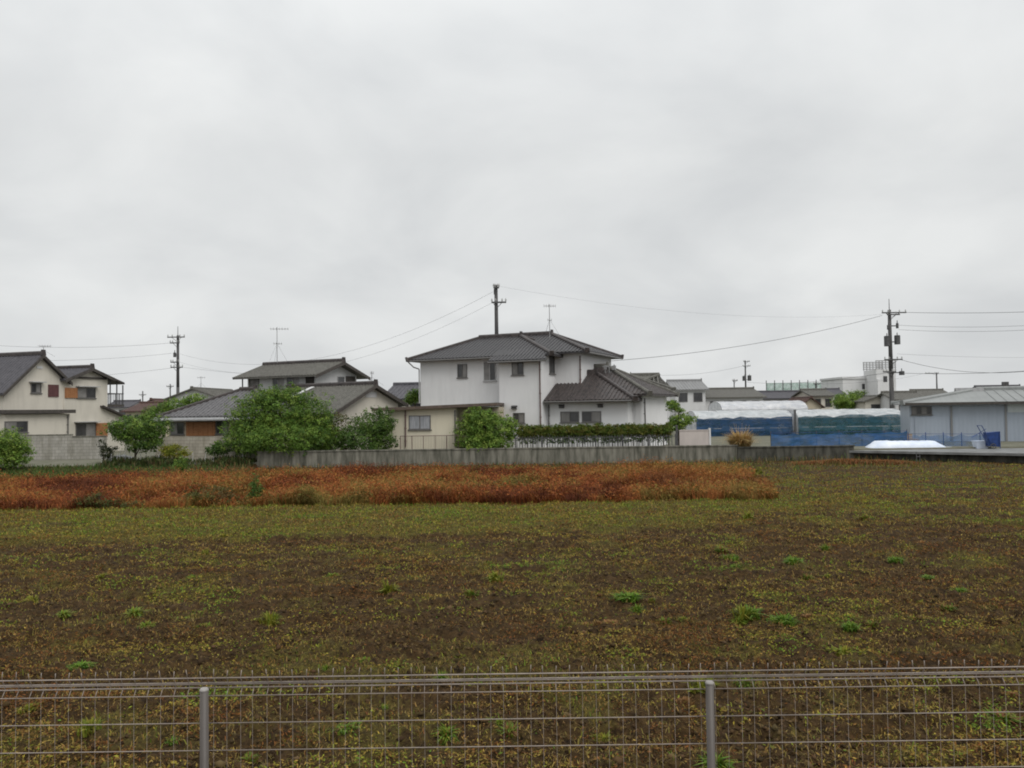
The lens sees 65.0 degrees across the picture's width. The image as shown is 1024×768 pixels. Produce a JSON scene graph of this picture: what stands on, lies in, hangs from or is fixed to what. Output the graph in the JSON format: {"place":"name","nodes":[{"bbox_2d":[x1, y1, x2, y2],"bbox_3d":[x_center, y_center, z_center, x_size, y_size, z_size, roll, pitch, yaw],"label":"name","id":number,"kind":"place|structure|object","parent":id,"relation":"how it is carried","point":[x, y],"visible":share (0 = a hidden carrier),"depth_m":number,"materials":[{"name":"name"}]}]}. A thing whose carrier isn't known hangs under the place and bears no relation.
{"place":"outdoors","nodes":[
{"label":"outdoors","id":0,"kind":"place"},
{"bbox_2d":[0,428,1023,767],"bbox_3d":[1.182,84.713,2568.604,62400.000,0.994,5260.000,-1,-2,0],"label":"ground","id":1,"kind":"structure","parent":0,"point":[412,742],"depth_m":12.15,"materials":[{"name":"green plant"}]},
{"bbox_2d":[0,425,36,469],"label":"edge bush","id":2,"kind":"object","parent":1,"relation":"on","point":[13,449],"visible":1,"depth_m":45.21,"materials":[{"name":"green plant"}]},
{"bbox_2d":[0,350,75,434],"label":"gabled house","id":3,"kind":"structure","parent":1,"relation":"on","point":[31,393],"depth_m":56.14,"materials":[{"name":"paint"}]},
{"bbox_2d":[4,421,28,433],"bbox_3d":[-33.170,2.900,53.818,0.130,0.831,1.842,-1,-2,18],"label":"window","id":4,"kind":"structure","parent":3,"relation":"in","point":[7,424],"depth_m":53.92,"materials":[{"name":"grey glass"}]},
{"bbox_2d":[29,381,46,393],"bbox_3d":[-33.224,0.258,56.318,0.410,0.853,1.123,-1,-2,18],"label":"window","id":5,"kind":"structure","parent":3,"relation":"in","point":[35,387],"depth_m":56.34,"materials":[{"name":"grey glass"}]},
{"bbox_2d":[3,434,106,459],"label":"block wall","id":6,"kind":"structure","parent":1,"relation":"on","point":[59,446],"depth_m":51.92,"materials":[{"name":"concrete"}]},
{"bbox_2d":[67,660,98,670],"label":"green weed","id":7,"kind":"object","parent":1,"relation":"on","point":[83,665],"visible":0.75,"depth_m":10.26,"materials":[{"name":"green plant"}]},
{"bbox_2d":[71,717,101,737],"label":"yellow weed","id":8,"kind":"object","parent":1,"relation":"on","point":[86,732],"visible":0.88,"depth_m":8.03,"materials":[{"name":"green plant"}]},
{"bbox_2d":[57,363,128,450],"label":"gabled house","id":9,"kind":"structure","parent":1,"relation":"on","point":[85,395],"depth_m":60.88,"materials":[{"name":"paint"}]},
{"bbox_2d":[74,421,100,435],"bbox_3d":[-31.855,3.426,60.319,0.410,1.236,2.196,-1,-2,16],"label":"window","id":10,"kind":"structure","parent":9,"relation":"in","point":[82,429],"depth_m":60.37,"materials":[{"name":"grey glass"}]},
{"bbox_2d":[76,386,100,398],"bbox_3d":[-31.876,0.641,60.469,0.410,0.951,2.049,-1,-2,16],"label":"window","id":11,"kind":"structure","parent":9,"relation":"in","point":[83,393],"depth_m":60.48,"materials":[{"name":"grey glass"}]},
{"bbox_2d":[67,490,144,508],"bbox_3d":[-13.831,3.996,27.578,2.541,0.715,1.018,-1,-2,0],"label":"tall weed","id":12,"kind":"object","parent":1,"relation":"on","point":[106,503],"visible":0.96,"depth_m":27.41,"materials":[{"name":"green plant"}]},
{"bbox_2d":[96,439,117,461],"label":"garden shrub","id":13,"kind":"object","parent":1,"relation":"on","point":[107,451],"visible":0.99,"depth_m":47.84,"materials":[{"name":"green plant"}]},
{"bbox_2d":[109,399,140,428],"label":"distant house","id":14,"kind":"structure","parent":1,"relation":"on","point":[128,403],"depth_m":131.16,"materials":[{"name":"tile"}]},
{"bbox_2d":[97,412,174,460],"bbox_3d":[-22.234,3.192,47.664,4.103,3.278,3.013,-2,-2,24],"label":"garden tree","id":15,"kind":"object","parent":1,"relation":"on","point":[133,434],"visible":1,"depth_m":47.22,"materials":[{"name":"green plant"}]},
{"bbox_2d":[122,606,149,617],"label":"green weed","id":16,"kind":"object","parent":1,"relation":"on","point":[133,611],"visible":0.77,"depth_m":12.59,"materials":[{"name":"green plant"}]},
{"bbox_2d":[120,401,168,436],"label":"distant house","id":17,"kind":"structure","parent":1,"relation":"on","point":[135,409],"depth_m":97.16,"materials":[{"name":"brown tile"}]},
{"bbox_2d":[138,392,207,426],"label":"distant tree","id":18,"kind":"object","parent":1,"relation":"on","point":[185,401],"visible":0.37,"depth_m":65.46,"materials":[{"name":"green plant"}]},
{"bbox_2d":[94,454,256,466],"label":"garden plants","id":19,"kind":"object","parent":1,"relation":"on","point":[148,460],"visible":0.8,"depth_m":46.73,"materials":[{"name":"green plant"}]},
{"bbox_2d":[158,442,192,457],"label":"garden shrub","id":20,"kind":"object","parent":1,"relation":"on","point":[168,450],"visible":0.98,"depth_m":47.50,"materials":[{"name":"green plant"}]},
{"bbox_2d":[167,334,184,393],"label":"utility pole","id":21,"kind":"object","parent":1,"relation":"on","point":[176,355],"visible":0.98,"depth_m":89.95,"materials":[{"name":"concrete"}]},
{"bbox_2d":[173,455,190,471],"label":"tall weed","id":22,"kind":"object","parent":1,"relation":"on","point":[179,463],"visible":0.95,"depth_m":41.32,"materials":[{"name":"green plant"}]},
{"bbox_2d":[164,386,232,405],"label":"distant house","id":23,"kind":"structure","parent":1,"relation":"on","point":[209,392],"depth_m":79.90,"materials":[{"name":"grey tile"}]},
{"bbox_2d":[178,484,246,505],"bbox_3d":[-10.394,3.896,28.051,2.343,0.850,1.455,-1,-2,0],"label":"tall weed","id":24,"kind":"object","parent":1,"relation":"on","point":[195,494],"visible":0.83,"depth_m":27.85,"materials":[{"name":"green plant"}]},
{"bbox_2d":[205,439,233,457],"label":"garden shrub","id":25,"kind":"object","parent":1,"relation":"on","point":[215,449],"visible":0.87,"depth_m":47.74,"materials":[{"name":"green plant"}]},
{"bbox_2d":[154,385,290,459],"bbox_3d":[-17.971,2.602,53.925,8.994,5.034,8.259,-1,-2,14],"label":"bungalow","id":26,"kind":"object","parent":1,"relation":"on","point":[197,425],"visible":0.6,"depth_m":51.25,"materials":[{"name":"grey tile"}]},
{"bbox_2d":[169,422,183,435],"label":"window","id":27,"kind":"structure","parent":26,"relation":"in","point":[178,427],"depth_m":51.75,"materials":[{"name":"grey glass"}]},
{"bbox_2d":[215,420,227,434],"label":"window","id":28,"kind":"structure","parent":26,"relation":"in","point":[218,423],"depth_m":50.99,"materials":[{"name":"grey metal"}]},
{"bbox_2d":[238,751,262,763],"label":"green weed","id":29,"kind":"object","parent":1,"relation":"on","point":[245,758],"visible":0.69,"depth_m":7.45,"materials":[{"name":"green plant"}]},
{"bbox_2d":[243,472,266,500],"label":"tall weed","id":30,"kind":"object","parent":1,"relation":"on","point":[254,489],"visible":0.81,"depth_m":28.39,"materials":[{"name":"green plant"}]},
{"bbox_2d":[252,609,281,626],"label":"yellow weed","id":31,"kind":"object","parent":1,"relation":"on","point":[269,619],"visible":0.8,"depth_m":12.18,"materials":[{"name":"green plant"}]},
{"bbox_2d":[214,381,352,456],"bbox_3d":[-13.671,2.144,48.659,8.188,4.598,6.286,-1,-2,0],"label":"broadleaf bush","id":32,"kind":"object","parent":1,"relation":"on","point":[295,428],"visible":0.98,"depth_m":47.87,"materials":[{"name":"green plant"}]},
{"bbox_2d":[232,357,370,390],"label":"tiled house","id":33,"kind":"structure","parent":1,"relation":"on","point":[282,373],"depth_m":60.06,"materials":[{"name":"grey tile"}]},
{"bbox_2d":[331,412,356,449],"bbox_3d":[-10.243,3.010,48.761,1.651,2.780,1.862,1,-2,-41],"label":"reddish shrub","id":34,"kind":"object","parent":1,"relation":"on","point":[341,420],"visible":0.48,"depth_m":48.63,"materials":[{"name":"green plant"}]},
{"bbox_2d":[326,720,361,734],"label":"green weed","id":35,"kind":"object","parent":1,"relation":"on","point":[342,728],"visible":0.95,"depth_m":8.01,"materials":[{"name":"green plant"}]},
{"bbox_2d":[280,379,408,450],"bbox_3d":[-12.851,2.316,55.658,8.553,5.033,7.514,-2,-2,32],"label":"gabled bungalow","id":36,"kind":"object","parent":1,"relation":"on","point":[353,398],"visible":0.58,"depth_m":53.93,"materials":[{"name":"grey tile"}]},
{"bbox_2d":[326,405,399,449],"bbox_3d":[-9.004,2.822,48.294,4.608,3.086,3.766,-1,-2,0],"label":"broadleaf bush","id":37,"kind":"object","parent":1,"relation":"on","point":[367,431],"visible":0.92,"depth_m":47.86,"materials":[{"name":"green plant"}]},
{"bbox_2d":[376,579,402,594],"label":"yellow weed","id":38,"kind":"object","parent":1,"relation":"on","point":[388,588],"visible":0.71,"depth_m":14.20,"materials":[{"name":"green plant"}]},
{"bbox_2d":[0,455,781,510],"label":"dry weeds","id":39,"kind":"object","parent":1,"relation":"on","point":[305,498],"visible":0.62,"depth_m":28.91,"materials":[{"name":"brown plant"}]},
{"bbox_2d":[388,382,420,406],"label":"distant house","id":40,"kind":"structure","parent":1,"relation":"on","point":[398,389],"depth_m":71.98,"materials":[{"name":"tile"}]},
{"bbox_2d":[403,388,420,405],"bbox_3d":[-7.132,2.432,58.224,1.449,4.450,1.840,0,-2,-18],"label":"distant tree","id":41,"kind":"object","parent":1,"relation":"on","point":[411,397],"visible":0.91,"depth_m":57.85,"materials":[{"name":"green plant"}]},
{"bbox_2d":[400,435,458,448],"bbox_3d":[-4.919,3.616,47.811,3.490,1.113,0.044,-1,-2,0],"label":"metal railing","id":42,"kind":"object","parent":1,"relation":"on","point":[428,441],"visible":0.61,"depth_m":47.81,"materials":[{"name":"white metal"}]},
{"bbox_2d":[371,403,503,448],"bbox_3d":[-4.489,2.905,50.837,7.727,3.315,4.450,-1,-2,6],"label":"flat roofed annex","id":43,"kind":"object","parent":1,"relation":"on","point":[418,422],"visible":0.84,"depth_m":49.13,"materials":[{"name":"beige paint"}]},
{"bbox_2d":[408,415,431,430],"bbox_3d":[-5.642,2.379,49.154,1.475,0.921,0.130,-1,-2,6],"label":"window","id":44,"kind":"structure","parent":43,"relation":"in","point":[421,422],"depth_m":49.17,"materials":[{"name":"grey glass"}]},
{"bbox_2d":[432,723,460,745],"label":"green weed","id":45,"kind":"object","parent":1,"relation":"on","point":[445,730],"visible":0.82,"depth_m":8.00,"materials":[{"name":"green plant"}]},
{"bbox_2d":[450,406,519,450],"bbox_3d":[-1.585,2.730,48.153,4.426,3.062,3.584,-1,-2,0],"label":"broadleaf bush","id":46,"kind":"object","parent":1,"relation":"on","point":[481,429],"visible":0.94,"depth_m":47.68,"materials":[{"name":"green plant"}]},
{"bbox_2d":[485,570,503,582],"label":"yellow weed","id":47,"kind":"object","parent":1,"relation":"on","point":[494,577],"visible":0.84,"depth_m":14.78,"materials":[{"name":"green plant"}]},
{"bbox_2d":[257,445,737,467],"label":"retaining wall","id":48,"kind":"structure","parent":1,"relation":"on","point":[609,454],"depth_m":46.89,"materials":[{"name":"concrete"}]},
{"bbox_2d":[491,284,505,333],"bbox_3d":[-0.943,-1.329,62.015,1.223,12.830,0.498,-1,-2,0],"label":"utility pole","id":49,"kind":"object","parent":1,"relation":"on","point":[496,301],"visible":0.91,"depth_m":62.06,"materials":[{"name":"concrete"}]},
{"bbox_2d":[0,452,1001,479],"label":"verge grass","id":50,"kind":"structure","parent":1,"relation":"on","point":[45,468],"depth_m":44.86,"materials":[{"name":"brown plant"}]},
{"bbox_2d":[497,722,518,738],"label":"green weed","id":51,"kind":"object","parent":1,"relation":"on","point":[509,730],"visible":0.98,"depth_m":7.86,"materials":[{"name":"green plant"}]},
{"bbox_2d":[0,509,1023,767],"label":"soil clods","id":52,"kind":"object","parent":1,"relation":"on","point":[622,721],"visible":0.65,"depth_m":9.91,"materials":[{"name":"brown soil"}]},
{"bbox_2d":[0,659,1023,767],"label":"fence","id":53,"kind":"object","parent":1,"relation":"on","point":[204,723],"visible":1,"depth_m":3.16,"materials":[{"name":"grey metal"}]},
{"bbox_2d":[0,490,1023,767],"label":"straw","id":54,"kind":"object","parent":1,"relation":"on","point":[630,748],"visible":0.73,"depth_m":11.54,"materials":[{"name":"brown plant"}]},
{"bbox_2d":[405,329,679,447],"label":"white house","id":55,"kind":"structure","parent":1,"relation":"on","point":[535,378],"depth_m":52.72,"materials":[{"name":"paint"}]},
{"bbox_2d":[456,364,467,378],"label":"window","id":56,"kind":"structure","parent":55,"relation":"in","point":[461,368],"depth_m":54.33,"materials":[{"name":"grey glass"}]},
{"bbox_2d":[483,362,496,381],"bbox_3d":[-1.486,-0.823,53.479,1.017,1.339,0.130,-2,-2,24],"label":"window","id":57,"kind":"structure","parent":55,"relation":"in","point":[489,369],"depth_m":53.47,"materials":[{"name":"grey glass"}]},
{"bbox_2d":[511,362,523,375],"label":"window","id":58,"kind":"structure","parent":55,"relation":"in","point":[517,367],"depth_m":51.67,"materials":[{"name":"grey glass"}]},
{"bbox_2d":[549,356,555,374],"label":"window","id":59,"kind":"structure","parent":55,"relation":"in","point":[551,358],"depth_m":52.77,"materials":[{"name":"grey glass"}]},
{"bbox_2d":[560,411,579,422],"bbox_3d":[3.667,2.126,51.106,1.372,0.752,0.130,-2,-2,24],"label":"window","id":60,"kind":"structure","parent":55,"relation":"in","point":[565,417],"depth_m":51.10,"materials":[{"name":"grey glass"}]},
{"bbox_2d":[581,411,601,422],"bbox_3d":[4.993,2.082,50.516,1.386,0.744,0.130,-2,-2,24],"label":"window","id":61,"kind":"structure","parent":55,"relation":"in","point":[587,416],"depth_m":50.52,"materials":[{"name":"grey glass"}]},
{"bbox_2d":[634,401,640,424],"bbox_3d":[7.908,1.847,50.448,0.411,1.766,0.070,-2,-2,24],"label":"door","id":62,"kind":"structure","parent":55,"relation":"in","point":[637,404],"depth_m":50.42,"materials":[{"name":"white"}]},
{"bbox_2d":[515,434,675,451],"bbox_3d":[4.931,3.541,47.344,9.497,1.058,0.110,-1,-2,0],"label":"picket fence","id":63,"kind":"object","parent":1,"relation":"on","point":[648,436],"visible":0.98,"depth_m":47.31,"materials":[{"name":"metal"}]},
{"bbox_2d":[516,421,675,446],"bbox_3d":[4.962,3.148,47.820,9.600,1.776,1.149,-1,-2,0],"label":"clipped hedge","id":64,"kind":"object","parent":1,"relation":"on","point":[581,430],"visible":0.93,"depth_m":47.66,"materials":[{"name":"green plant"}]},
{"bbox_2d":[606,590,647,602],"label":"green weed","id":65,"kind":"object","parent":1,"relation":"on","point":[632,597],"visible":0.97,"depth_m":13.32,"materials":[{"name":"green plant"}]},
{"bbox_2d":[630,372,675,421],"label":"distant house","id":66,"kind":"structure","parent":1,"relation":"on","point":[656,378],"depth_m":77.83,"materials":[{"name":"grey tile"}]},
{"bbox_2d":[665,400,697,444],"bbox_3d":[10.250,2.492,48.929,2.147,3.252,1.594,-2,-2,25],"label":"garden pine","id":67,"kind":"object","parent":1,"relation":"on","point":[679,421],"visible":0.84,"depth_m":48.87,"materials":[{"name":"green plant"}]},
{"bbox_2d":[666,378,708,427],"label":"distant house","id":68,"kind":"structure","parent":1,"relation":"on","point":[691,397],"depth_m":97.98,"materials":[{"name":"paint"}]},
{"bbox_2d":[675,425,710,444],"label":"garden wall","id":69,"kind":"structure","parent":1,"relation":"on","point":[694,437],"depth_m":47.91,"materials":[{"name":"concrete"}]},
{"bbox_2d":[683,673,720,692],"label":"yellow weed","id":70,"kind":"object","parent":1,"relation":"on","point":[697,684],"visible":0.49,"depth_m":8.95,"materials":[{"name":"green plant"}]},
{"bbox_2d":[693,750,742,767],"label":"green weed","id":71,"kind":"object","parent":1,"relation":"on","point":[720,763],"visible":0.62,"depth_m":7.17,"materials":[{"name":"green plant"}]},
{"bbox_2d":[705,386,766,410],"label":"distant warehouse","id":72,"kind":"structure","parent":1,"relation":"on","point":[723,394],"depth_m":100.89,"materials":[{"name":"grey metal"}]},
{"bbox_2d":[686,410,792,436],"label":"vinyl tunnel","id":73,"kind":"structure","parent":1,"relation":"on","point":[762,422],"depth_m":69.88,"materials":[{"name":"plastic"}]},
{"bbox_2d":[724,603,759,622],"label":"yellow weed","id":74,"kind":"object","parent":1,"relation":"on","point":[741,610],"visible":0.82,"depth_m":12.13,"materials":[{"name":"green plant"}]},
{"bbox_2d":[731,604,766,620],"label":"green weed","id":75,"kind":"object","parent":1,"relation":"on","point":[751,614],"visible":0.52,"depth_m":12.23,"materials":[{"name":"green plant"}]},
{"bbox_2d":[708,400,807,410],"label":"vinyl tunnel","id":76,"kind":"structure","parent":1,"relation":"on","point":[757,405],"depth_m":84.44,"materials":[{"name":"plastic"}]},
{"bbox_2d":[758,390,799,400],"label":"distant house","id":77,"kind":"structure","parent":1,"relation":"on","point":[777,395],"depth_m":119.73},
{"bbox_2d":[767,610,802,626],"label":"green weed","id":78,"kind":"object","parent":1,"relation":"on","point":[784,619],"visible":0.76,"depth_m":11.76,"materials":[{"name":"green plant"}]},
{"bbox_2d":[780,555,805,564],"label":"green weed","id":79,"kind":"object","parent":1,"relation":"on","point":[792,560],"visible":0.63,"depth_m":16.29,"materials":[{"name":"green plant"}]},
{"bbox_2d":[737,445,854,460],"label":"old wall","id":80,"kind":"structure","parent":1,"relation":"on","point":[762,452],"depth_m":46.91,"materials":[{"name":"concrete"}]},
{"bbox_2d":[788,396,824,409],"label":"distant house","id":81,"kind":"structure","parent":1,"relation":"on","point":[810,402],"depth_m":107.95,"materials":[{"name":"brown tile"}]},
{"bbox_2d":[791,388,835,409],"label":"distant house","id":82,"kind":"structure","parent":1,"relation":"on","point":[822,396],"depth_m":110.67,"materials":[{"name":"grey tile"}]},
{"bbox_2d":[770,429,906,445],"bbox_3d":[20.446,3.505,50.176,8.770,1.218,0.122,-1,-2,-3],"label":"net fence","id":83,"kind":"object","parent":1,"relation":"on","point":[856,439],"visible":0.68,"depth_m":50.13,"materials":[{"name":"fabric"}]},
{"bbox_2d":[820,376,865,394],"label":"white block","id":84,"kind":"structure","parent":1,"relation":"on","point":[850,383],"depth_m":170.07,"materials":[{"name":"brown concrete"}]},
{"bbox_2d":[787,408,900,434],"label":"vinyl tunnel","id":85,"kind":"structure","parent":1,"relation":"on","point":[833,421],"depth_m":69.88,"materials":[{"name":"plastic"}]},
{"bbox_2d":[821,643,867,656],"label":"yellow weed","id":86,"kind":"object","parent":1,"relation":"on","point":[841,650],"visible":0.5,"depth_m":10.41,"materials":[{"name":"green plant"}]},
{"bbox_2d":[829,389,868,408],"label":"distant tree","id":87,"kind":"object","parent":1,"relation":"on","point":[841,401],"visible":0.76,"depth_m":103.42,"materials":[{"name":"green plant"}]},
{"bbox_2d":[841,620,860,632],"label":"green weed","id":88,"kind":"object","parent":1,"relation":"on","point":[851,627],"visible":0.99,"depth_m":11.37,"materials":[{"name":"green plant"}]},
{"bbox_2d":[792,458,920,465],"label":"roadside weeds","id":89,"kind":"object","parent":1,"relation":"on","point":[857,461],"visible":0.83,"depth_m":43.27,"materials":[{"name":"brown plant"}]},
{"bbox_2d":[847,395,880,408],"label":"distant house","id":90,"kind":"structure","parent":1,"relation":"on","point":[868,401],"depth_m":99.97,"materials":[{"name":"grey tile"}]},
{"bbox_2d":[863,360,895,394],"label":"white tower","id":91,"kind":"structure","parent":1,"relation":"on","point":[878,385],"depth_m":165.15,"materials":[{"name":"concrete"}]},
{"bbox_2d":[882,305,906,407],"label":"utility pole","id":92,"kind":"object","parent":1,"relation":"on","point":[888,341],"visible":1,"depth_m":79.93,"materials":[{"name":"concrete"}]},
{"bbox_2d":[878,390,922,409],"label":"distant house","id":93,"kind":"structure","parent":1,"relation":"on","point":[898,396],"depth_m":97.49,"materials":[{"name":"grey tile"}]},
{"bbox_2d":[909,388,946,395],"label":"distant house","id":94,"kind":"structure","parent":1,"relation":"on","point":[925,392],"depth_m":152.29,"materials":[{"name":"grey tile"}]},
{"bbox_2d":[908,432,983,445],"bbox_3d":[26.714,3.454,48.734,4.879,1.053,0.112,-2,-2,30],"label":"net fence","id":95,"kind":"object","parent":1,"relation":"on","point":[952,441],"visible":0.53,"depth_m":48.81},
{"bbox_2d":[890,382,1023,440],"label":"metal shed","id":96,"kind":"structure","parent":1,"relation":"on","point":[958,411],"depth_m":54.94,"materials":[{"name":"grey metal"}]},
{"bbox_2d":[911,406,932,415],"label":"window","id":97,"kind":"structure","parent":96,"relation":"in","point":[916,410],"depth_m":55.63,"materials":[{"name":"grey glass"}]},
{"bbox_2d":[915,417,949,440],"bbox_3d":[28.962,3.307,55.380,2.121,2.026,0.070,-2,-2,22],"label":"sliding door","id":98,"kind":"structure","parent":96,"relation":"in","point":[932,426],"depth_m":55.35,"materials":[{"name":"white metal"}]},
{"bbox_2d":[979,706,1022,724],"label":"green weed","id":99,"kind":"object","parent":1,"relation":"on","point":[1011,716],"visible":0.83,"depth_m":8.20,"materials":[{"name":"green plant"}]},
{"bbox_2d":[0,0,1023,403],"label":"sky","id":100,"kind":"structure","parent":0,"point":[345,176],"materials":[{"name":"white"}]},
{"bbox_2d":[721,425,760,446],"bbox_3d":[13.477,3.115,47.755,3.492,1.605,3.785,-1,-2,0],"label":"bush","id":101,"kind":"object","parent":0,"point":[742,439],"depth_m":47.35,"materials":[{"name":"beige plant"}]},
{"bbox_2d":[849,448,1023,455],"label":"path","id":102,"kind":"structure","parent":0,"point":[1007,451],"depth_m":44.92,"materials":[{"name":"grey concrete"}]},
{"bbox_2d":[866,440,944,447],"bbox_3d":[23.837,3.604,48.074,5.785,0.510,1.850,-1,-2,0],"label":"cloche","id":103,"kind":"object","parent":102,"relation":"on","point":[905,444],"visible":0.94,"depth_m":47.54,"materials":[{"name":"white plastic"}]},
{"bbox_2d":[971,440,987,448],"bbox_3d":[27.452,3.548,47.099,0.800,0.460,0.560,-1,-2,0],"label":"plastic tub","id":104,"kind":"object","parent":102,"relation":"on","point":[979,444],"visible":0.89,"depth_m":46.88,"materials":[{"name":"white plastic"}]},
{"bbox_2d":[973,425,1000,448],"bbox_3d":[27.430,3.080,46.717,1.537,1.373,0.770,-1,-2,10],"label":"hand cart","id":105,"kind":"object","parent":102,"relation":"on","point":[991,439],"visible":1,"depth_m":46.38,"materials":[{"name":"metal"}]},
{"bbox_2d":[859,453,1023,463],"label":"embankment","id":106,"kind":"structure","parent":0,"point":[981,458],"depth_m":44.30,"materials":[{"name":"concrete"}]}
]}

